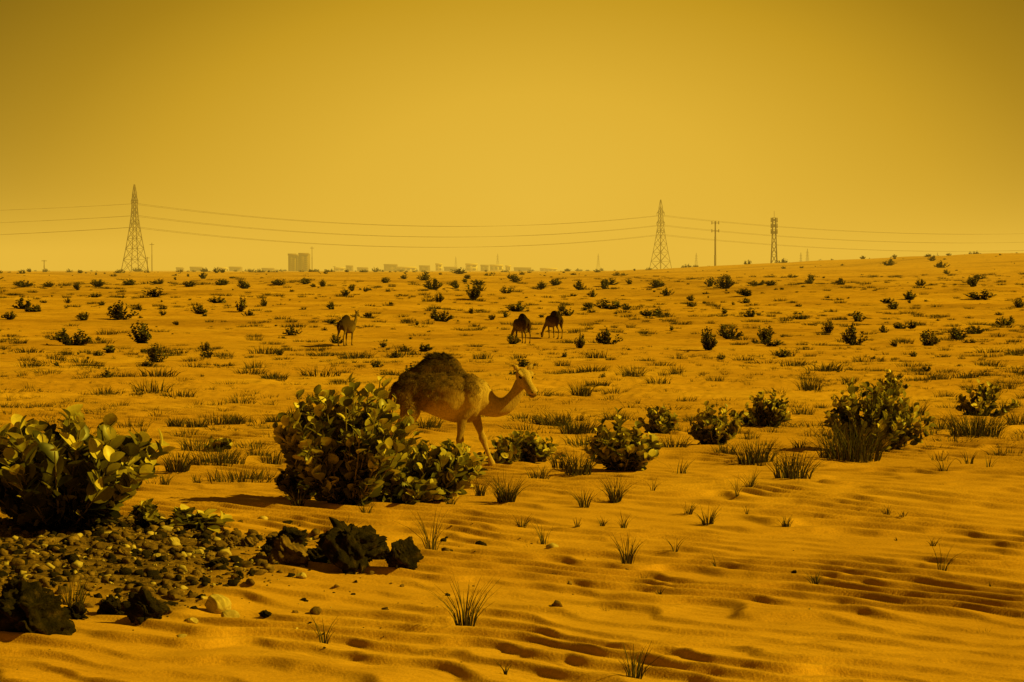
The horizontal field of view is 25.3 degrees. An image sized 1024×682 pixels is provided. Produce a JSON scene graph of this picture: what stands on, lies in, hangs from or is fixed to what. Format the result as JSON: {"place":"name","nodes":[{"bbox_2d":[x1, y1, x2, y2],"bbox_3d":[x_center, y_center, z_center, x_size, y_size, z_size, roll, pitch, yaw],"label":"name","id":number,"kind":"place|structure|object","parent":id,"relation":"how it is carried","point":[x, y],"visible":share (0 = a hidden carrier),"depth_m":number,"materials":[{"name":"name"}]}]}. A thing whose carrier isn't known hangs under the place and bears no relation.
{"place":"outdoors","nodes":[
{"label":"outdoors","id":0,"kind":"place"},
{"bbox_2d":[0,504,793,669],"bbox_3d":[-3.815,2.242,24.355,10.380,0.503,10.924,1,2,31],"label":"brown gravel","id":1,"kind":"structure","parent":0,"point":[177,593],"depth_m":23.62,"materials":[{"name":"gravel"}]},
{"bbox_2d":[0,253,1023,681],"bbox_3d":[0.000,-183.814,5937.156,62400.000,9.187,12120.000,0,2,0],"label":"desert ground","id":2,"kind":"structure","parent":0,"point":[882,603],"depth_m":29.89,"materials":[{"name":"sand"}]},
{"bbox_2d":[0,577,41,598],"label":"black rock","id":3,"kind":"object","parent":2,"relation":"on","point":[19,585],"visible":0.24,"depth_m":21.16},
{"bbox_2d":[0,588,75,635],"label":"black rock","id":4,"kind":"object","parent":2,"relation":"on","point":[33,610],"visible":0.9,"depth_m":19.75,"materials":[{"name":"stone"}]},
{"bbox_2d":[52,328,91,345],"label":"desert shrub","id":5,"kind":"object","parent":2,"relation":"on","point":[67,340],"visible":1,"depth_m":137.34,"materials":[{"name":"green plant"}]},
{"bbox_2d":[62,601,87,619],"bbox_3d":[-4.015,2.496,20.942,0.305,0.237,0.174,1,2,40],"label":"black rock","id":6,"kind":"object","parent":2,"relation":"on","point":[78,609],"visible":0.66,"depth_m":20.88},
{"bbox_2d":[55,573,98,604],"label":"grass tuft","id":7,"kind":"object","parent":2,"relation":"on","point":[76,599],"visible":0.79,"depth_m":21.64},
{"bbox_2d":[0,404,175,529],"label":"sodom apple shrub","id":8,"kind":"object","parent":2,"relation":"on","point":[66,478],"visible":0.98,"depth_m":24.85,"materials":[{"name":"green plant"}]},
{"bbox_2d":[97,594,125,615],"bbox_3d":[-3.686,2.447,21.111,0.298,0.209,0.239,0,2,0],"label":"black rock","id":9,"kind":"object","parent":2,"relation":"on","point":[110,605],"visible":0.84,"depth_m":21.05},
{"bbox_2d":[114,547,130,554],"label":"brown rock","id":10,"kind":"object","parent":2,"relation":"on","point":[121,551],"visible":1,"depth_m":23.83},
{"bbox_2d":[121,184,148,271],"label":"electricity pylon","id":11,"kind":"object","parent":2,"relation":"on","point":[133,204],"visible":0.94,"depth_m":1035.37,"materials":[{"name":"metal"}]},
{"bbox_2d":[0,203,1023,251],"bbox_3d":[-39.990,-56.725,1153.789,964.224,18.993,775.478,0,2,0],"label":"power lines","id":12,"kind":"object","parent":11,"relation":"attached to","point":[470,226],"visible":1,"depth_m":1163.25,"materials":[{"name":"metal"}]},
{"bbox_2d":[126,320,151,342],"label":"desert shrub","id":13,"kind":"object","parent":2,"relation":"on","point":[143,335],"visible":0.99,"depth_m":139.93,"materials":[{"name":"green plant"}]},
{"bbox_2d":[119,588,169,624],"bbox_3d":[-3.312,2.420,20.686,0.398,0.383,0.345,1,2,31],"label":"black rock","id":14,"kind":"object","parent":2,"relation":"on","point":[141,606],"visible":0.98,"depth_m":20.60,"materials":[{"name":"stone"}]},
{"bbox_2d":[127,498,162,527],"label":"sodom apple shrub","id":15,"kind":"object","parent":2,"relation":"on","point":[144,513],"visible":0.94,"depth_m":25.46,"materials":[{"name":"green plant"}]},
{"bbox_2d":[146,343,168,362],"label":"desert shrub","id":16,"kind":"object","parent":2,"relation":"on","point":[154,357],"visible":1,"depth_m":104.98,"materials":[{"name":"green plant"}]},
{"bbox_2d":[162,415,187,426],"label":"grass tuft","id":17,"kind":"object","parent":2,"relation":"on","point":[176,424],"visible":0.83,"depth_m":47.59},
{"bbox_2d":[159,451,203,472],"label":"grass tuft","id":18,"kind":"object","parent":2,"relation":"on","point":[179,466],"visible":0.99,"depth_m":35.97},
{"bbox_2d":[176,435,214,450],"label":"grass tuft","id":19,"kind":"object","parent":2,"relation":"on","point":[186,446],"visible":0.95,"depth_m":40.87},
{"bbox_2d":[181,416,211,427],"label":"grass tuft","id":20,"kind":"object","parent":2,"relation":"on","point":[197,424],"visible":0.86,"depth_m":47.15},
{"bbox_2d":[168,504,234,532],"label":"sodom apple shrub","id":21,"kind":"object","parent":2,"relation":"on","point":[183,516],"visible":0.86,"depth_m":25.73,"materials":[{"name":"green plant"}]},
{"bbox_2d":[174,444,254,466],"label":"grass tuft","id":22,"kind":"object","parent":2,"relation":"on","point":[214,461],"visible":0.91,"depth_m":37.31,"materials":[{"name":"plant"}]},
{"bbox_2d":[204,558,228,566],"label":"black rock","id":23,"kind":"object","parent":2,"relation":"on","point":[213,562],"visible":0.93,"depth_m":23.41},
{"bbox_2d":[204,594,231,613],"bbox_3d":[-2.751,2.483,21.431,0.249,0.230,0.242,1,2,26],"label":"pale stone","id":24,"kind":"object","parent":2,"relation":"on","point":[217,604],"visible":0.84,"depth_m":21.34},
{"bbox_2d":[204,436,232,449],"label":"sodom apple shrub","id":25,"kind":"object","parent":2,"relation":"on","point":[225,443],"visible":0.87,"depth_m":40.67,"materials":[{"name":"green plant"}]},
{"bbox_2d":[221,610,239,617],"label":"pale stone","id":26,"kind":"object","parent":2,"relation":"on","point":[231,613],"visible":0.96,"depth_m":20.78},
{"bbox_2d":[222,534,240,545],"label":"brown rock","id":27,"kind":"object","parent":2,"relation":"on","point":[231,539],"visible":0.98,"depth_m":24.76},
{"bbox_2d":[220,413,250,424],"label":"grass tuft","id":28,"kind":"object","parent":2,"relation":"on","point":[238,419],"visible":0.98,"depth_m":48.84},
{"bbox_2d":[201,465,277,483],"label":"grass tuft","id":29,"kind":"object","parent":2,"relation":"on","point":[241,478],"visible":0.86,"depth_m":34.22,"materials":[{"name":"plant"}]},
{"bbox_2d":[239,536,259,545],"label":"brown rock","id":30,"kind":"object","parent":2,"relation":"on","point":[246,541],"visible":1,"depth_m":24.84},
{"bbox_2d":[240,447,273,455],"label":"grass tuft","id":31,"kind":"object","parent":2,"relation":"on","point":[256,454],"visible":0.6,"depth_m":39.40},
{"bbox_2d":[257,447,283,464],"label":"grass tuft","id":32,"kind":"object","parent":2,"relation":"on","point":[275,460],"visible":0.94,"depth_m":37.76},
{"bbox_2d":[266,526,307,547],"bbox_3d":[-2.438,2.211,24.751,0.471,0.428,0.420,0,2,0],"label":"black rock","id":33,"kind":"object","parent":2,"relation":"on","point":[294,534],"visible":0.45,"depth_m":24.64,"materials":[{"name":"stone"}]},
{"bbox_2d":[268,534,309,567],"bbox_3d":[-2.321,2.212,23.805,0.457,0.388,0.359,0,2,0],"label":"brown rock","id":34,"kind":"object","parent":2,"relation":"on","point":[285,551],"visible":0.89,"depth_m":23.76,"materials":[{"name":"stone"}]},
{"bbox_2d":[272,486,309,506],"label":"grass tuft","id":35,"kind":"object","parent":2,"relation":"on","point":[296,501],"visible":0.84,"depth_m":29.51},
{"bbox_2d":[273,460,315,499],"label":"sodom apple shrub","id":36,"kind":"object","parent":2,"relation":"on","point":[288,478],"visible":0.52,"depth_m":30.79,"materials":[{"name":"green plant"}]},
{"bbox_2d":[288,253,309,270],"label":"apartment tower","id":37,"kind":"structure","parent":2,"relation":"on","point":[298,261],"depth_m":1698.98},
{"bbox_2d":[289,255,306,270],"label":"windows","id":38,"kind":"structure","parent":37,"relation":"in","point":[289,255],"depth_m":1698.84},
{"bbox_2d":[306,547,331,563],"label":"black rock","id":39,"kind":"object","parent":2,"relation":"on","point":[315,554],"visible":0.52,"depth_m":23.91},
{"bbox_2d":[309,614,337,643],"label":"grass tuft","id":40,"kind":"object","parent":2,"relation":"on","point":[325,640],"visible":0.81,"depth_m":19.54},
{"bbox_2d":[336,310,359,345],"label":"camel","id":41,"kind":"object","parent":2,"relation":"on","point":[346,324],"visible":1,"depth_m":136.54},
{"bbox_2d":[272,373,423,505],"bbox_3d":[-2.146,1.300,29.938,1.994,1.800,1.570,0,2,0],"label":"sodom apple shrub","id":42,"kind":"object","parent":2,"relation":"on","point":[345,451],"visible":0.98,"depth_m":29.65,"materials":[{"name":"green plant"}]},
{"bbox_2d":[315,517,387,574],"bbox_3d":[-1.618,2.133,23.572,0.753,0.628,0.484,-1,2,-35],"label":"black rock","id":43,"kind":"object","parent":2,"relation":"on","point":[350,548],"visible":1,"depth_m":23.43,"materials":[{"name":"stone"}]},
{"bbox_2d":[372,541,389,559],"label":"black rock","id":44,"kind":"object","parent":2,"relation":"on","point":[382,556],"visible":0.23,"depth_m":24.46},
{"bbox_2d":[384,264,397,270],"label":"distant building","id":45,"kind":"structure","parent":2,"relation":"on","point":[389,267],"depth_m":2198.84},
{"bbox_2d":[384,536,423,569],"bbox_3d":[-1.150,2.242,23.569,0.374,0.451,0.352,-1,2,-32],"label":"black rock","id":46,"kind":"object","parent":2,"relation":"on","point":[405,553],"visible":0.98,"depth_m":23.49,"materials":[{"name":"stone"}]},
{"bbox_2d":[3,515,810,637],"bbox_3d":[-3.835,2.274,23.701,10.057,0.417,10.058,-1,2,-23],"label":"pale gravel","id":47,"kind":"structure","parent":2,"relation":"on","point":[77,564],"depth_m":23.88,"materials":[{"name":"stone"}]},
{"bbox_2d":[372,465,446,504],"bbox_3d":[-1.438,1.915,30.337,1.197,0.651,0.903,1,2,31],"label":"sodom apple shrub","id":48,"kind":"object","parent":2,"relation":"on","point":[398,489],"visible":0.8,"depth_m":30.15,"materials":[{"name":"green plant"}]},
{"bbox_2d":[397,507,455,549],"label":"grass tuft","id":49,"kind":"object","parent":2,"relation":"on","point":[428,540],"visible":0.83,"depth_m":25.69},
{"bbox_2d":[415,414,443,428],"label":"grass tuft","id":50,"kind":"object","parent":2,"relation":"on","point":[429,423],"visible":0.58,"depth_m":46.39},
{"bbox_2d":[396,438,487,501],"bbox_3d":[-1.120,1.740,30.717,1.622,0.894,1.360,0,2,0],"label":"sodom apple shrub","id":51,"kind":"object","parent":2,"relation":"on","point":[445,468],"visible":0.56,"depth_m":30.48,"materials":[{"name":"green plant"}]},
{"bbox_2d":[409,575,499,626],"bbox_3d":[-0.469,2.321,20.351,0.835,0.487,0.623,0,2,-9],"label":"grass tuft","id":52,"kind":"object","parent":2,"relation":"on","point":[465,621],"visible":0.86,"depth_m":20.35,"materials":[{"name":"plant"}]},
{"bbox_2d":[388,351,537,465],"bbox_3d":[-0.805,1.109,37.039,2.499,1.940,0.782,0,2,5],"label":"camel","id":53,"kind":"object","parent":2,"relation":"on","point":[445,386],"visible":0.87,"depth_m":36.83,"materials":[{"name":"fur"}]},
{"bbox_2d":[465,263,477,270],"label":"distant building","id":54,"kind":"structure","parent":2,"relation":"on","point":[471,266],"depth_m":2198.80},
{"bbox_2d":[472,479,492,495],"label":"grass tuft","id":55,"kind":"object","parent":2,"relation":"on","point":[478,491],"visible":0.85,"depth_m":31.20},
{"bbox_2d":[481,472,532,502],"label":"grass tuft","id":56,"kind":"object","parent":2,"relation":"on","point":[507,495],"visible":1,"depth_m":30.32,"materials":[{"name":"plant"}]},
{"bbox_2d":[0,272,1023,641],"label":"desert grass","id":57,"kind":"structure","parent":2,"relation":"on","point":[908,366],"depth_m":102.15,"materials":[{"name":"plant"}]},
{"bbox_2d":[0,252,1023,378],"bbox_3d":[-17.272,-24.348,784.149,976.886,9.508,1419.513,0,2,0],"label":"distant shrubs","id":58,"kind":"object","parent":2,"relation":"on","point":[117,311],"visible":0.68,"depth_m":247.53,"materials":[{"name":"green plant"}]},
{"bbox_2d":[507,333,520,343],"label":"desert shrub","id":59,"kind":"object","parent":2,"relation":"on","point":[510,339],"visible":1,"depth_m":137.03,"materials":[{"name":"green plant"}]},
{"bbox_2d":[511,313,530,343],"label":"camel","id":60,"kind":"object","parent":2,"relation":"on","point":[521,323],"visible":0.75,"depth_m":138.42},
{"bbox_2d":[477,428,565,463],"bbox_3d":[0.129,1.774,37.869,1.100,0.626,1.346,2,2,44],"label":"sodom apple shrub","id":61,"kind":"object","parent":2,"relation":"on","point":[527,447],"visible":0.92,"depth_m":37.76,"materials":[{"name":"green plant"}]},
{"bbox_2d":[524,465,554,478],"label":"grass tuft","id":62,"kind":"object","parent":2,"relation":"on","point":[543,475],"visible":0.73,"depth_m":33.68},
{"bbox_2d":[531,518,557,544],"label":"grass tuft","id":63,"kind":"object","parent":2,"relation":"on","point":[541,540],"visible":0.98,"depth_m":26.54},
{"bbox_2d":[526,413,572,426],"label":"grass tuft","id":64,"kind":"object","parent":2,"relation":"on","point":[546,422],"visible":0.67,"depth_m":48.63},
{"bbox_2d":[540,311,563,338],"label":"camel","id":65,"kind":"object","parent":2,"relation":"on","point":[553,319],"visible":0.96,"depth_m":150.64},
{"bbox_2d":[540,452,580,469],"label":"grass tuft","id":66,"kind":"object","parent":2,"relation":"on","point":[555,461],"visible":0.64,"depth_m":36.53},
{"bbox_2d":[574,332,584,347],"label":"desert shrub","id":67,"kind":"object","parent":2,"relation":"on","point":[580,342],"visible":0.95,"depth_m":131.26,"materials":[{"name":"green plant"}]},
{"bbox_2d":[564,379,598,396],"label":"grass tuft","id":68,"kind":"object","parent":2,"relation":"on","point":[584,391],"visible":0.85,"depth_m":66.29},
{"bbox_2d":[553,415,609,434],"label":"grass tuft","id":69,"kind":"object","parent":2,"relation":"on","point":[580,429],"visible":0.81,"depth_m":44.91,"materials":[{"name":"plant"}]},
{"bbox_2d":[562,488,603,507],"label":"grass tuft","id":70,"kind":"object","parent":2,"relation":"on","point":[580,502],"visible":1,"depth_m":29.88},
{"bbox_2d":[554,448,616,475],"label":"grass tuft","id":71,"kind":"object","parent":2,"relation":"on","point":[584,468],"visible":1,"depth_m":34.29,"materials":[{"name":"plant"}]},
{"bbox_2d":[595,328,622,344],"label":"desert shrub","id":72,"kind":"object","parent":2,"relation":"on","point":[603,338],"visible":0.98,"depth_m":137.98,"materials":[{"name":"green plant"}]},
{"bbox_2d":[584,476,644,502],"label":"grass tuft","id":73,"kind":"object","parent":2,"relation":"on","point":[613,498],"visible":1,"depth_m":30.39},
{"bbox_2d":[603,410,634,419],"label":"grass tuft","id":74,"kind":"object","parent":2,"relation":"on","point":[612,415],"visible":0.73,"depth_m":50.70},
{"bbox_2d":[581,407,661,470],"bbox_3d":[1.756,1.556,35.935,1.137,1.042,0.982,-1,2,-32],"label":"sodom apple shrub","id":75,"kind":"object","parent":2,"relation":"on","point":[629,449],"visible":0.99,"depth_m":35.81,"materials":[{"name":"green plant"}]},
{"bbox_2d":[609,532,646,563],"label":"grass tuft","id":76,"kind":"object","parent":2,"relation":"on","point":[628,559],"visible":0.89,"depth_m":24.86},
{"bbox_2d":[617,365,651,376],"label":"grass tuft","id":77,"kind":"object","parent":2,"relation":"on","point":[625,373],"visible":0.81,"depth_m":79.89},
{"bbox_2d":[619,641,671,678],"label":"grass tuft","id":78,"kind":"object","parent":2,"relation":"on","point":[639,671],"visible":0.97,"depth_m":17.62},
{"bbox_2d":[638,406,679,433],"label":"sodom apple shrub","id":79,"kind":"object","parent":2,"relation":"on","point":[663,418],"visible":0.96,"depth_m":45.67,"materials":[{"name":"green plant"}]},
{"bbox_2d":[650,200,671,268],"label":"electricity pylon","id":80,"kind":"object","parent":2,"relation":"on","point":[660,261],"visible":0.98,"depth_m":1259.87,"materials":[{"name":"metal"}]},
{"bbox_2d":[660,435,695,447],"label":"grass tuft","id":81,"kind":"object","parent":2,"relation":"on","point":[671,444],"visible":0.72,"depth_m":40.62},
{"bbox_2d":[694,506,720,525],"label":"grass tuft","id":82,"kind":"object","parent":2,"relation":"on","point":[711,520],"visible":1,"depth_m":28.29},
{"bbox_2d":[700,326,717,349],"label":"desert shrub","id":83,"kind":"object","parent":2,"relation":"on","point":[707,341],"visible":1,"depth_m":121.97,"materials":[{"name":"green plant"}]},
{"bbox_2d":[688,400,740,444],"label":"sodom apple shrub","id":84,"kind":"object","parent":2,"relation":"on","point":[712,431],"visible":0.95,"depth_m":41.81,"materials":[{"name":"green plant"}]},
{"bbox_2d":[711,221,718,265],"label":"antenna monopole","id":85,"kind":"object","parent":2,"relation":"on","point":[715,243],"visible":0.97,"depth_m":998.92,"materials":[{"name":"metal"}]},
{"bbox_2d":[711,442,737,454],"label":"grass tuft","id":86,"kind":"object","parent":2,"relation":"on","point":[723,450],"visible":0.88,"depth_m":39.07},
{"bbox_2d":[716,324,743,338],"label":"desert shrub","id":87,"kind":"object","parent":2,"relation":"on","point":[730,333],"visible":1,"depth_m":150.91,"materials":[{"name":"green plant"}]},
{"bbox_2d":[733,468,760,486],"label":"grass tuft","id":88,"kind":"object","parent":2,"relation":"on","point":[751,484],"visible":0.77,"depth_m":31.80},
{"bbox_2d":[721,435,794,465],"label":"grass tuft","id":89,"kind":"object","parent":2,"relation":"on","point":[752,458],"visible":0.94,"depth_m":37.05,"materials":[{"name":"plant"}]},
{"bbox_2d":[729,388,792,427],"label":"sodom apple shrub","id":90,"kind":"object","parent":2,"relation":"on","point":[767,413],"visible":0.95,"depth_m":47.43,"materials":[{"name":"green plant"}]},
{"bbox_2d":[757,325,774,342],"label":"desert shrub","id":91,"kind":"object","parent":2,"relation":"on","point":[764,334],"visible":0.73,"depth_m":144.78,"materials":[{"name":"green plant"}]},
{"bbox_2d":[770,218,777,262],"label":"telecom mast","id":92,"kind":"object","parent":2,"relation":"on","point":[772,233],"visible":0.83,"depth_m":998.14,"materials":[{"name":"metal"}]},
{"bbox_2d":[750,445,830,478],"bbox_3d":[4.071,1.772,33.237,1.158,0.529,1.220,0,2,10],"label":"grass tuft","id":93,"kind":"object","parent":2,"relation":"on","point":[787,472],"visible":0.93,"depth_m":33.21,"materials":[{"name":"plant"}]},
{"bbox_2d":[788,403,817,414],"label":"grass tuft","id":94,"kind":"object","parent":2,"relation":"on","point":[802,411],"visible":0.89,"depth_m":51.98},
{"bbox_2d":[784,374,825,390],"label":"grass tuft","id":95,"kind":"object","parent":2,"relation":"on","point":[806,387],"visible":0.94,"depth_m":66.41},
{"bbox_2d":[821,319,833,332],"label":"desert shrub","id":96,"kind":"object","parent":2,"relation":"on","point":[830,327],"visible":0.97,"depth_m":163.83,"materials":[{"name":"green plant"}]},
{"bbox_2d":[794,417,908,462],"bbox_3d":[5.581,1.620,38.283,2.211,0.766,2.159,0,2,0],"label":"grass tuft","id":97,"kind":"object","parent":2,"relation":"on","point":[848,451],"visible":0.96,"depth_m":38.00,"materials":[{"name":"plant"}]},
{"bbox_2d":[841,322,867,344],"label":"desert shrub","id":98,"kind":"object","parent":2,"relation":"on","point":[851,338],"visible":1,"depth_m":139.33,"materials":[{"name":"green plant"}]},
{"bbox_2d":[821,374,935,451],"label":"sodom apple shrub","id":99,"kind":"object","parent":2,"relation":"on","point":[886,410],"visible":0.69,"depth_m":40.15,"materials":[{"name":"green plant"}]},
{"bbox_2d":[873,369,910,391],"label":"sodom apple shrub","id":100,"kind":"object","parent":2,"relation":"on","point":[894,386],"visible":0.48,"depth_m":65.50,"materials":[{"name":"green plant"}]},
{"bbox_2d":[894,401,932,414],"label":"grass tuft","id":101,"kind":"object","parent":2,"relation":"on","point":[921,409],"visible":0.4,"depth_m":51.96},
{"bbox_2d":[919,329,939,345],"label":"desert shrub","id":102,"kind":"object","parent":2,"relation":"on","point":[927,340],"visible":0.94,"depth_m":135.31,"materials":[{"name":"green plant"}]},
{"bbox_2d":[924,371,953,379],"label":"grass tuft","id":103,"kind":"object","parent":2,"relation":"on","point":[937,377],"visible":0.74,"depth_m":76.45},
{"bbox_2d":[922,414,962,429],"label":"grass tuft","id":104,"kind":"object","parent":2,"relation":"on","point":[942,427],"visible":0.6,"depth_m":47.05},
{"bbox_2d":[931,544,963,570],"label":"grass tuft","id":105,"kind":"object","parent":2,"relation":"on","point":[941,560],"visible":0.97,"depth_m":24.04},
{"bbox_2d":[947,325,967,339],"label":"desert shrub","id":106,"kind":"object","parent":2,"relation":"on","point":[956,335],"visible":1,"depth_m":151.43,"materials":[{"name":"green plant"}]},
{"bbox_2d":[964,325,984,333],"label":"desert shrub","id":107,"kind":"object","parent":2,"relation":"on","point":[974,330],"visible":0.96,"depth_m":162.54,"materials":[{"name":"green plant"}]},
{"bbox_2d":[925,408,1023,437],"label":"grass tuft","id":108,"kind":"object","parent":2,"relation":"on","point":[977,428],"visible":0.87,"depth_m":44.37,"materials":[{"name":"plant"}]},
{"bbox_2d":[955,379,1018,416],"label":"sodom apple shrub","id":109,"kind":"object","parent":2,"relation":"on","point":[983,397],"visible":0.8,"depth_m":52.03,"materials":[{"name":"green plant"}]},
{"bbox_2d":[984,378,1022,388],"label":"grass tuft","id":110,"kind":"object","parent":2,"relation":"on","point":[1010,387],"visible":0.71,"depth_m":66.91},
{"bbox_2d":[995,316,1015,325],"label":"desert shrub","id":111,"kind":"object","parent":2,"relation":"on","point":[1010,321],"visible":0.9,"depth_m":180.55,"materials":[{"name":"green plant"}]},
{"bbox_2d":[999,409,1023,425],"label":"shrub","id":112,"kind":"object","parent":2,"relation":"on","point":[1017,422],"visible":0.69,"depth_m":47.94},
{"bbox_2d":[0,0,1023,269],"label":"sky","id":113,"kind":"structure","parent":0,"point":[895,117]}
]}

